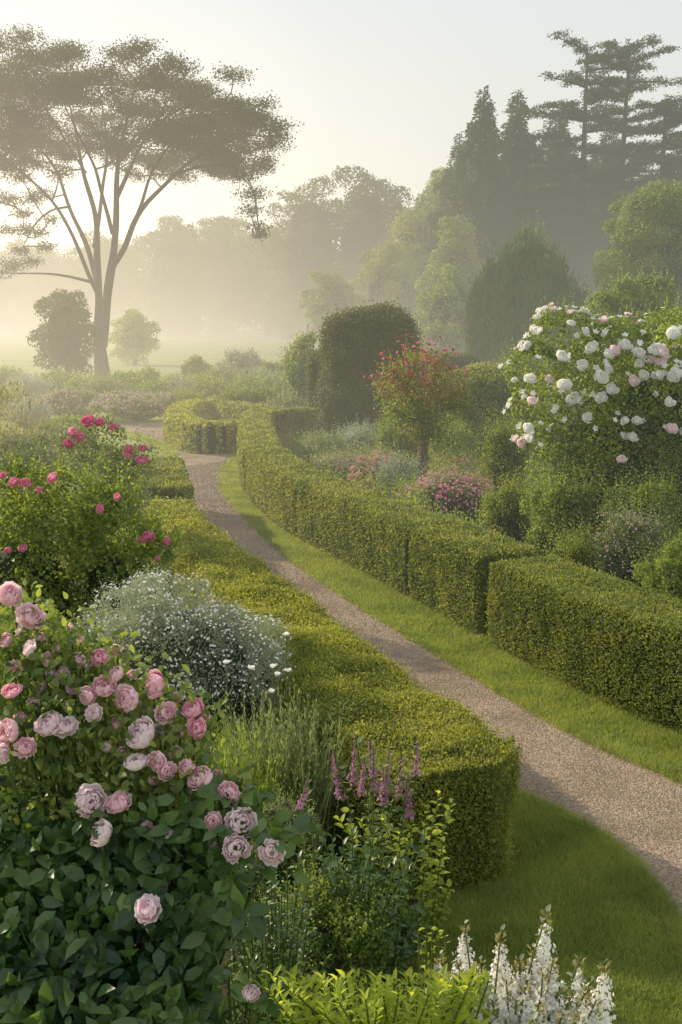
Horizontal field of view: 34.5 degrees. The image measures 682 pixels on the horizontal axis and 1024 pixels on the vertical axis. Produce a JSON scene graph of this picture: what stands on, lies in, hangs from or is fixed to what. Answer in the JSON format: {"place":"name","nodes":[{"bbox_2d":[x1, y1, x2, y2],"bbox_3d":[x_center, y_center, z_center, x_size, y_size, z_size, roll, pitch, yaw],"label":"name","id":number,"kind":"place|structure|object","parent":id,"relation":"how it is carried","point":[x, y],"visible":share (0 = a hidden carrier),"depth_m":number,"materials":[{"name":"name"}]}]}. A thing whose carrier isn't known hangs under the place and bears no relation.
{"place":"outdoors","nodes":[
{"label":"outdoors","id":0,"kind":"place"},
{"bbox_2d":[0,459,456,1023],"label":"garden bed","id":1,"kind":"object","parent":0,"point":[410,901],"visible":0.13,"depth_m":5.93,"materials":[{"name":"plant"}]},
{"bbox_2d":[0,380,52,514],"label":"tall grass","id":2,"kind":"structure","parent":1,"relation":"on","point":[11,413],"depth_m":17.00,"materials":[{"name":"plant"}]},
{"bbox_2d":[0,419,77,507],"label":"garden shrub","id":3,"kind":"object","parent":1,"relation":"on","point":[25,446],"visible":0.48,"depth_m":16.80,"materials":[{"name":"green plant"}]},
{"bbox_2d":[24,412,93,482],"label":"garden shrub","id":4,"kind":"object","parent":1,"relation":"on","point":[49,425],"visible":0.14,"depth_m":19.93,"materials":[{"name":"green plant"}]},
{"bbox_2d":[0,426,144,655],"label":"rose bush","id":5,"kind":"object","parent":1,"relation":"on","point":[37,559],"visible":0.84,"depth_m":8.61,"materials":[{"name":"green plant"}]},
{"bbox_2d":[45,391,174,570],"bbox_3d":[-2.470,-0.261,12.146,1.460,2.383,1.252,0,10,0],"label":"rose bush","id":6,"kind":"object","parent":1,"relation":"on","point":[123,453],"visible":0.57,"depth_m":11.78,"materials":[{"name":"green plant"}]},
{"bbox_2d":[36,449,192,649],"bbox_3d":[-1.743,0.514,8.729,1.226,2.030,0.980,4,11,22],"label":"rose bush","id":7,"kind":"object","parent":1,"relation":"on","point":[111,564],"visible":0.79,"depth_m":8.57,"materials":[{"name":"green plant"}]},
{"bbox_2d":[73,559,295,764],"bbox_3d":[-1.046,1.001,7.348,1.522,1.583,1.174,0,10,0],"label":"white flower mound","id":8,"kind":"object","parent":1,"relation":"on","point":[204,641],"visible":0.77,"depth_m":7.00,"materials":[{"name":"white plant"}]},
{"bbox_2d":[176,719,303,915],"bbox_3d":[-0.617,1.541,5.636,0.786,1.029,0.835,-9,13,-42],"label":"lavender clump","id":9,"kind":"object","parent":1,"relation":"on","point":[222,763],"visible":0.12,"depth_m":5.58,"materials":[{"name":"green plant"}]},
{"bbox_2d":[222,632,291,743],"bbox_3d":[-0.477,1.300,6.318,0.394,1.263,0.045,0,10,0],"label":"allium","id":10,"kind":"object","parent":1,"relation":"on","point":[277,674],"visible":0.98,"depth_m":6.26,"materials":[{"name":"white plant"}]},
{"bbox_2d":[210,676,363,874],"bbox_3d":[-0.371,1.466,6.061,1.028,1.031,1.065,0,10,0],"label":"lavender clump","id":11,"kind":"object","parent":1,"relation":"on","point":[300,759],"visible":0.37,"depth_m":5.96,"materials":[{"name":"green plant"}]},
{"bbox_2d":[245,784,331,908],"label":"round shrub","id":12,"kind":"object","parent":1,"relation":"on","point":[271,812],"visible":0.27,"depth_m":5.20,"materials":[{"name":"green plant"}]},
{"bbox_2d":[291,776,319,892],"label":"purple spire plant","id":13,"kind":"object","parent":1,"relation":"on","point":[301,802],"visible":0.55,"depth_m":4.88,"materials":[{"name":"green plant"}]},
{"bbox_2d":[236,849,400,1011],"bbox_3d":[-0.098,1.865,4.698,0.690,0.756,0.678,3,10,16],"label":"round shrub","id":14,"kind":"object","parent":1,"relation":"on","point":[338,936],"visible":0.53,"depth_m":4.59,"materials":[{"name":"green plant"}]},
{"bbox_2d":[138,494,529,897],"bbox_3d":[-0.891,0.895,10.067,1.172,0.836,9.418,-3,10,-19],"label":"clipped hedge","id":15,"kind":"object","parent":1,"relation":"on","point":[392,705],"visible":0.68,"depth_m":6.54,"materials":[{"name":"green plant"}]},
{"bbox_2d":[292,825,432,1003],"bbox_3d":[0.093,1.711,4.913,0.671,0.983,0.729,0,10,0],"label":"leafy perennial","id":16,"kind":"object","parent":1,"relation":"on","point":[397,960],"visible":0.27,"depth_m":4.77,"materials":[{"name":"green plant"}]},
{"bbox_2d":[327,730,423,928],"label":"purple spire plant","id":17,"kind":"object","parent":1,"relation":"on","point":[383,792],"visible":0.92,"depth_m":5.28,"materials":[{"name":"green plant"}]},
{"bbox_2d":[334,790,455,949],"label":"leafy perennial","id":18,"kind":"object","parent":1,"relation":"on","point":[429,878],"visible":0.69,"depth_m":5.25,"materials":[{"name":"green plant"}]},
{"bbox_2d":[0,321,590,463],"bbox_3d":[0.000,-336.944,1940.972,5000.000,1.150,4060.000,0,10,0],"label":"ground","id":19,"kind":"structure","parent":0,"point":[169,355],"depth_m":99.82,"materials":[{"name":"green plant"}]},
{"bbox_2d":[0,252,20,332],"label":"misty tree","id":20,"kind":"object","parent":19,"relation":"on","point":[7,293],"visible":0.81,"depth_m":196.78,"materials":[{"name":"beige plant"}]},
{"bbox_2d":[0,368,52,400],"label":"border shrub","id":21,"kind":"object","parent":19,"relation":"on","point":[33,383],"visible":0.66,"depth_m":39.42,"materials":[{"name":"green plant"}]},
{"bbox_2d":[2,389,57,429],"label":"border shrub","id":22,"kind":"object","parent":19,"relation":"on","point":[41,410],"visible":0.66,"depth_m":29.73,"materials":[{"name":"green plant"}]},
{"bbox_2d":[0,238,75,334],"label":"misty tree","id":23,"kind":"object","parent":19,"relation":"on","point":[43,285],"visible":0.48,"depth_m":216.19,"materials":[{"name":"beige plant"}]},
{"bbox_2d":[31,367,82,390],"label":"garden shrub","id":24,"kind":"object","parent":19,"relation":"on","point":[57,377],"visible":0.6,"depth_m":43.27,"materials":[{"name":"green plant"}]},
{"bbox_2d":[26,288,104,375],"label":"tree","id":25,"kind":"object","parent":19,"relation":"on","point":[66,333],"visible":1,"depth_m":50.83,"materials":[{"name":"green plant"}]},
{"bbox_2d":[39,384,103,416],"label":"garden shrub","id":26,"kind":"object","parent":19,"relation":"on","point":[66,400],"visible":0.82,"depth_m":33.30,"materials":[{"name":"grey plant"}]},
{"bbox_2d":[74,369,135,393],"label":"border shrub","id":27,"kind":"object","parent":19,"relation":"on","point":[98,385],"visible":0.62,"depth_m":36.62,"materials":[{"name":"green plant"}]},
{"bbox_2d":[54,230,155,334],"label":"misty tree","id":28,"kind":"object","parent":19,"relation":"on","point":[128,263],"visible":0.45,"depth_m":211.86,"materials":[{"name":"beige plant"}]},
{"bbox_2d":[86,388,178,420],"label":"garden shrub","id":29,"kind":"object","parent":19,"relation":"on","point":[141,407],"visible":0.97,"depth_m":32.34,"materials":[{"name":"grey plant"}]},
{"bbox_2d":[108,309,161,364],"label":"tree","id":30,"kind":"object","parent":19,"relation":"on","point":[135,333],"visible":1,"depth_m":73.53,"materials":[{"name":"green plant"}]},
{"bbox_2d":[109,364,162,394],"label":"garden shrub","id":31,"kind":"object","parent":19,"relation":"on","point":[132,376],"visible":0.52,"depth_m":41.26,"materials":[{"name":"green plant"}]},
{"bbox_2d":[0,23,303,377],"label":"spreading tree","id":32,"kind":"object","parent":19,"relation":"on","point":[21,137],"visible":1,"depth_m":53.18,"materials":[{"name":"green plant"}]},
{"bbox_2d":[135,455,195,536],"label":"clipped hedge","id":33,"kind":"object","parent":19,"relation":"on","point":[170,479],"visible":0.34,"depth_m":15.10,"materials":[{"name":"green plant"}]},
{"bbox_2d":[118,215,215,336],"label":"misty tree","id":34,"kind":"object","parent":19,"relation":"on","point":[170,276],"visible":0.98,"depth_m":197.38,"materials":[{"name":"green plant"}]},
{"bbox_2d":[0,558,337,1023],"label":"rose bush","id":35,"kind":"object","parent":19,"relation":"on","point":[100,876],"visible":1,"depth_m":3.12,"materials":[{"name":"green plant"}]},
{"bbox_2d":[0,241,349,335],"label":"woodland","id":36,"kind":"object","parent":19,"relation":"on","point":[246,331],"visible":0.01,"depth_m":219.51,"materials":[{"name":"beige plant"}]},
{"bbox_2d":[180,354,214,375],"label":"garden shrub","id":37,"kind":"object","parent":19,"relation":"on","point":[196,365],"visible":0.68,"depth_m":47.36,"materials":[{"name":"green plant"}]},
{"bbox_2d":[162,397,238,454],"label":"clipped hedge","id":38,"kind":"object","parent":19,"relation":"on","point":[192,426],"visible":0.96,"depth_m":25.18,"materials":[{"name":"green plant"}]},
{"bbox_2d":[184,372,229,397],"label":"border shrub","id":39,"kind":"object","parent":19,"relation":"on","point":[211,387],"visible":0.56,"depth_m":37.51,"materials":[{"name":"green plant"}]},
{"bbox_2d":[192,215,253,335],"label":"misty tree","id":40,"kind":"object","parent":19,"relation":"on","point":[217,233],"visible":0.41,"depth_m":206.70,"materials":[{"name":"beige plant"}]},
{"bbox_2d":[212,345,263,376],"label":"garden shrub","id":41,"kind":"object","parent":19,"relation":"on","point":[237,360],"visible":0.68,"depth_m":45.22,"materials":[{"name":"green plant"}]},
{"bbox_2d":[205,395,282,419],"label":"clipped hedge","id":42,"kind":"object","parent":19,"relation":"on","point":[228,409],"visible":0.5,"depth_m":30.00,"materials":[{"name":"green plant"}]},
{"bbox_2d":[217,383,279,403],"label":"garden shrub","id":43,"kind":"object","parent":19,"relation":"on","point":[257,395],"visible":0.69,"depth_m":31.40,"materials":[{"name":"green plant"}]},
{"bbox_2d":[228,365,276,389],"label":"border shrub","id":44,"kind":"object","parent":19,"relation":"on","point":[252,380],"visible":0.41,"depth_m":37.52,"materials":[{"name":"green plant"}]},
{"bbox_2d":[216,229,293,336],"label":"misty tree","id":45,"kind":"object","parent":19,"relation":"on","point":[251,281],"visible":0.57,"depth_m":192.46,"materials":[{"name":"beige plant"}]},
{"bbox_2d":[225,865,316,1023],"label":"leafy perennial","id":46,"kind":"object","parent":19,"relation":"on","point":[273,959],"visible":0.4,"depth_m":4.06,"materials":[{"name":"green plant"}]},
{"bbox_2d":[217,954,342,1023],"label":"leafy perennial","id":47,"kind":"object","parent":19,"relation":"on","point":[249,1017],"visible":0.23,"depth_m":3.44,"materials":[{"name":"green plant"}]},
{"bbox_2d":[259,175,344,339],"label":"misty tree","id":48,"kind":"object","parent":19,"relation":"on","point":[300,255],"visible":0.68,"depth_m":168.38,"materials":[{"name":"green plant"}]},
{"bbox_2d":[297,270,366,344],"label":"broadleaf tree","id":49,"kind":"object","parent":19,"relation":"on","point":[328,292],"visible":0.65,"depth_m":92.33,"materials":[{"name":"green plant"}]},
{"bbox_2d":[317,163,413,296],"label":"misty tree","id":50,"kind":"object","parent":19,"relation":"on","point":[362,230],"visible":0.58,"depth_m":162.51,"materials":[{"name":"green plant"}]},
{"bbox_2d":[251,961,496,1023],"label":"leafy perennial","id":51,"kind":"object","parent":19,"relation":"on","point":[461,1001],"visible":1,"depth_m":2.73,"materials":[{"name":"green plant"}]},
{"bbox_2d":[347,242,418,316],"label":"broadleaf tree","id":52,"kind":"object","parent":19,"relation":"on","point":[390,267],"visible":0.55,"depth_m":96.51,"materials":[{"name":"green plant"}]},
{"bbox_2d":[366,206,438,316],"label":"broadleaf tree","id":53,"kind":"object","parent":19,"relation":"on","point":[411,236],"visible":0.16,"depth_m":101.77,"materials":[{"name":"green plant"}]},
{"bbox_2d":[390,166,451,242],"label":"broadleaf tree","id":54,"kind":"object","parent":19,"relation":"on","point":[431,200],"visible":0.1,"depth_m":108.04,"materials":[{"name":"green plant"}]},
{"bbox_2d":[413,926,450,994],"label":"leafy perennial","id":55,"kind":"object","parent":19,"relation":"on","point":[433,949],"visible":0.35,"depth_m":3.82,"materials":[{"name":"green plant"}]},
{"bbox_2d":[404,131,467,354],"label":"conifer tree","id":56,"kind":"object","parent":19,"relation":"on","point":[433,221],"visible":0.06,"depth_m":88.61,"materials":[{"name":"green plant"}]},
{"bbox_2d":[410,263,471,352],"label":"broadleaf tree","id":57,"kind":"object","parent":19,"relation":"on","point":[445,301],"visible":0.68,"depth_m":60.19,"materials":[{"name":"green plant"}]},
{"bbox_2d":[414,214,485,322],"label":"broadleaf tree","id":58,"kind":"object","parent":19,"relation":"on","point":[454,245],"visible":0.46,"depth_m":77.19,"materials":[{"name":"green plant"}]},
{"bbox_2d":[410,85,537,348],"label":"conifer tree","id":59,"kind":"object","parent":19,"relation":"on","point":[479,203],"visible":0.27,"depth_m":81.69,"materials":[{"name":"green plant"}]},
{"bbox_2d":[426,904,616,1023],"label":"white spire plant","id":60,"kind":"object","parent":19,"relation":"on","point":[535,990],"visible":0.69,"depth_m":3.47,"materials":[{"name":"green plant"}]},
{"bbox_2d":[460,208,592,395],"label":"feathery shrub","id":61,"kind":"object","parent":19,"relation":"on","point":[506,297],"visible":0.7,"depth_m":43.06,"materials":[{"name":"green plant"}]},
{"bbox_2d":[499,89,573,276],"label":"conifer tree","id":62,"kind":"object","parent":19,"relation":"on","point":[518,168],"visible":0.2,"depth_m":85.55,"materials":[{"name":"green plant"}]},
{"bbox_2d":[534,118,603,308],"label":"conifer tree","id":63,"kind":"object","parent":19,"relation":"on","point":[553,155],"visible":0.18,"depth_m":87.62,"materials":[{"name":"green plant"}]},
{"bbox_2d":[502,29,681,299],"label":"cedar tree","id":64,"kind":"object","parent":19,"relation":"on","point":[580,189],"visible":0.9,"depth_m":83.63,"materials":[{"name":"green plant"}]},
{"bbox_2d":[533,33,681,237],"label":"cedar tree","id":65,"kind":"object","parent":19,"relation":"on","point":[626,98],"visible":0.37,"depth_m":85.83,"materials":[{"name":"green plant"}]},
{"bbox_2d":[577,131,637,315],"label":"conifer tree","id":66,"kind":"object","parent":19,"relation":"on","point":[599,207],"visible":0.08,"depth_m":90.52,"materials":[{"name":"green plant"}]},
{"bbox_2d":[558,92,681,248],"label":"cedar tree","id":67,"kind":"object","parent":19,"relation":"on","point":[665,110],"visible":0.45,"depth_m":82.05,"materials":[{"name":"green plant"}]},
{"bbox_2d":[588,177,681,321],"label":"broadleaf tree","id":68,"kind":"object","parent":19,"relation":"on","point":[647,232],"visible":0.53,"depth_m":41.68,"materials":[{"name":"green plant"}]},
{"bbox_2d":[0,0,681,320],"label":"sky","id":69,"kind":"structure","parent":0,"point":[386,87],"materials":[{"name":"white"}]},
{"bbox_2d":[94,424,681,1023],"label":"grass","id":70,"kind":"structure","parent":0,"point":[538,812],"depth_m":6.09,"materials":[{"name":"green plant"}]},
{"bbox_2d":[108,421,681,954],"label":"gravel path","id":71,"kind":"structure","parent":0,"point":[550,739],"depth_m":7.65,"materials":[{"name":"beige gravel"}]},
{"bbox_2d":[282,404,581,545],"bbox_3d":[13.785,-1.023,23.245,32.430,0.001,33.853,0,10,0],"label":"garden bed","id":72,"kind":"object","parent":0,"point":[573,409],"visible":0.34,"depth_m":26.82,"materials":[{"name":"green plant"}]},
{"bbox_2d":[260,386,307,407],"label":"garden shrub","id":73,"kind":"object","parent":72,"relation":"on","point":[287,400],"visible":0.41,"depth_m":29.71,"materials":[{"name":"green plant"}]},
{"bbox_2d":[236,405,337,535],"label":"clipped hedge","id":74,"kind":"object","parent":72,"relation":"on","point":[272,472],"visible":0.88,"depth_m":18.13,"materials":[{"name":"green plant"}]},
{"bbox_2d":[277,321,319,398],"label":"round shrub","id":75,"kind":"object","parent":72,"relation":"on","point":[294,363],"visible":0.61,"depth_m":32.50,"materials":[{"name":"green plant"}]},
{"bbox_2d":[304,347,323,412],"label":"yew topiary","id":76,"kind":"object","parent":72,"relation":"on","point":[312,370],"visible":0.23,"depth_m":27.39,"materials":[{"name":"green plant"}]},
{"bbox_2d":[293,425,352,462],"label":"grey perennial","id":77,"kind":"object","parent":72,"relation":"on","point":[309,445],"visible":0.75,"depth_m":22.95,"materials":[{"name":"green plant"}]},
{"bbox_2d":[298,442,371,480],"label":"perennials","id":78,"kind":"object","parent":72,"relation":"on","point":[342,461],"visible":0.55,"depth_m":20.41,"materials":[{"name":"grey plant"}]},
{"bbox_2d":[335,413,384,457],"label":"grey perennial","id":79,"kind":"object","parent":72,"relation":"on","point":[359,436],"visible":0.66,"depth_m":23.39,"materials":[{"name":"plant"}]},
{"bbox_2d":[310,298,423,441],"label":"yew topiary","id":80,"kind":"object","parent":72,"relation":"on","point":[351,346],"visible":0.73,"depth_m":25.63,"materials":[{"name":"green plant"}]},
{"bbox_2d":[294,478,460,596],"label":"clipped hedge","id":81,"kind":"object","parent":72,"relation":"on","point":[367,529],"visible":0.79,"depth_m":13.25,"materials":[{"name":"green plant"}]},
{"bbox_2d":[343,440,411,489],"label":"pink perennial","id":82,"kind":"object","parent":72,"relation":"on","point":[359,465],"visible":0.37,"depth_m":18.48,"materials":[{"name":"grey plant"}]},
{"bbox_2d":[364,412,418,460],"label":"green perennial","id":83,"kind":"object","parent":72,"relation":"on","point":[389,438],"visible":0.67,"depth_m":21.89,"materials":[{"name":"green plant"}]},
{"bbox_2d":[365,442,432,497],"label":"silver shrub","id":84,"kind":"object","parent":72,"relation":"on","point":[397,467],"visible":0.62,"depth_m":17.62,"materials":[{"name":"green plant"}]},
{"bbox_2d":[364,330,478,479],"bbox_3d":[1.314,-1.575,18.252,1.864,2.887,1.634,0,10,0],"label":"rose standard","id":85,"kind":"object","parent":72,"relation":"on","point":[421,416],"visible":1,"depth_m":18.01,"materials":[{"name":"green plant"}]},
{"bbox_2d":[417,349,479,388],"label":"clipped hedge","id":86,"kind":"object","parent":72,"relation":"on","point":[460,360],"visible":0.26,"depth_m":32.94,"materials":[{"name":"green plant"}]},
{"bbox_2d":[397,449,502,519],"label":"pink perennial","id":87,"kind":"object","parent":72,"relation":"on","point":[453,490],"visible":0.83,"depth_m":16.22,"materials":[{"name":"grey plant"}]},
{"bbox_2d":[428,442,483,477],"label":"flowering shrub","id":88,"kind":"object","parent":72,"relation":"on","point":[448,458],"visible":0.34,"depth_m":19.57,"materials":[{"name":"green plant"}]},
{"bbox_2d":[428,409,485,464],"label":"green perennial","id":89,"kind":"object","parent":72,"relation":"on","point":[459,437],"visible":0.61,"depth_m":20.38,"materials":[{"name":"green plant"}]},
{"bbox_2d":[280,420,659,574],"bbox_3d":[2.837,-0.362,17.098,6.335,0.939,19.212,-3,10,-16],"label":"ground cover","id":90,"kind":"object","parent":72,"relation":"on","point":[363,482],"visible":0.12,"depth_m":17.97,"materials":[{"name":"green plant"}]},
{"bbox_2d":[407,520,543,633],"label":"clipped hedge","id":91,"kind":"object","parent":72,"relation":"on","point":[451,569],"visible":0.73,"depth_m":11.01,"materials":[{"name":"green plant"}]},
{"bbox_2d":[422,364,541,470],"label":"clipped hedge","id":92,"kind":"object","parent":72,"relation":"on","point":[492,397],"visible":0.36,"depth_m":21.03,"materials":[{"name":"green plant"}]},
{"bbox_2d":[463,459,540,543],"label":"leafy shrub","id":93,"kind":"object","parent":72,"relation":"on","point":[501,511],"visible":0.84,"depth_m":13.85,"materials":[{"name":"green plant"}]},
{"bbox_2d":[472,406,543,497],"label":"leafy shrub","id":94,"kind":"object","parent":72,"relation":"on","point":[500,445],"visible":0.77,"depth_m":16.45,"materials":[{"name":"green plant"}]},
{"bbox_2d":[487,338,549,414],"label":"leafy shrub","id":95,"kind":"object","parent":72,"relation":"on","point":[533,367],"visible":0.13,"depth_m":25.71,"materials":[{"name":"green plant"}]},
{"bbox_2d":[509,445,620,556],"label":"leafy shrub","id":96,"kind":"object","parent":72,"relation":"on","point":[557,496],"visible":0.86,"depth_m":12.40,"materials":[{"name":"green plant"}]},
{"bbox_2d":[533,501,606,572],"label":"leafy shrub","id":97,"kind":"object","parent":72,"relation":"on","point":[577,550],"visible":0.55,"depth_m":10.97,"materials":[{"name":"green plant"}]},
{"bbox_2d":[484,554,681,735],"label":"clipped hedge","id":98,"kind":"object","parent":72,"relation":"on","point":[579,625],"visible":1,"depth_m":8.90,"materials":[{"name":"green plant"}]},
{"bbox_2d":[498,288,681,567],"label":"climbing rose","id":99,"kind":"object","parent":72,"relation":"on","point":[631,418],"visible":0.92,"depth_m":12.65,"materials":[{"name":"green plant"}]},
{"bbox_2d":[577,262,680,397],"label":"leafy shrub","id":100,"kind":"object","parent":72,"relation":"on","point":[630,288],"visible":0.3,"depth_m":26.13,"materials":[{"name":"green plant"}]},
{"bbox_2d":[577,481,681,592],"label":"wispy perennial","id":101,"kind":"object","parent":72,"relation":"on","point":[617,564],"visible":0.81,"depth_m":10.69,"materials":[{"name":"grey plant"}]},
{"bbox_2d":[585,446,681,560],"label":"leafy shrub","id":102,"kind":"object","parent":72,"relation":"on","point":[667,492],"visible":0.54,"depth_m":11.81,"materials":[{"name":"green plant"}]},
{"bbox_2d":[624,500,681,610],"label":"leafy shrub","id":103,"kind":"object","parent":72,"relation":"on","point":[664,574],"visible":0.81,"depth_m":9.89,"materials":[{"name":"green plant"}]},
{"bbox_2d":[399,806,681,1023],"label":"front lawn","id":104,"kind":"structure","parent":0,"point":[676,1015],"depth_m":5.27,"materials":[{"name":"green plant"}]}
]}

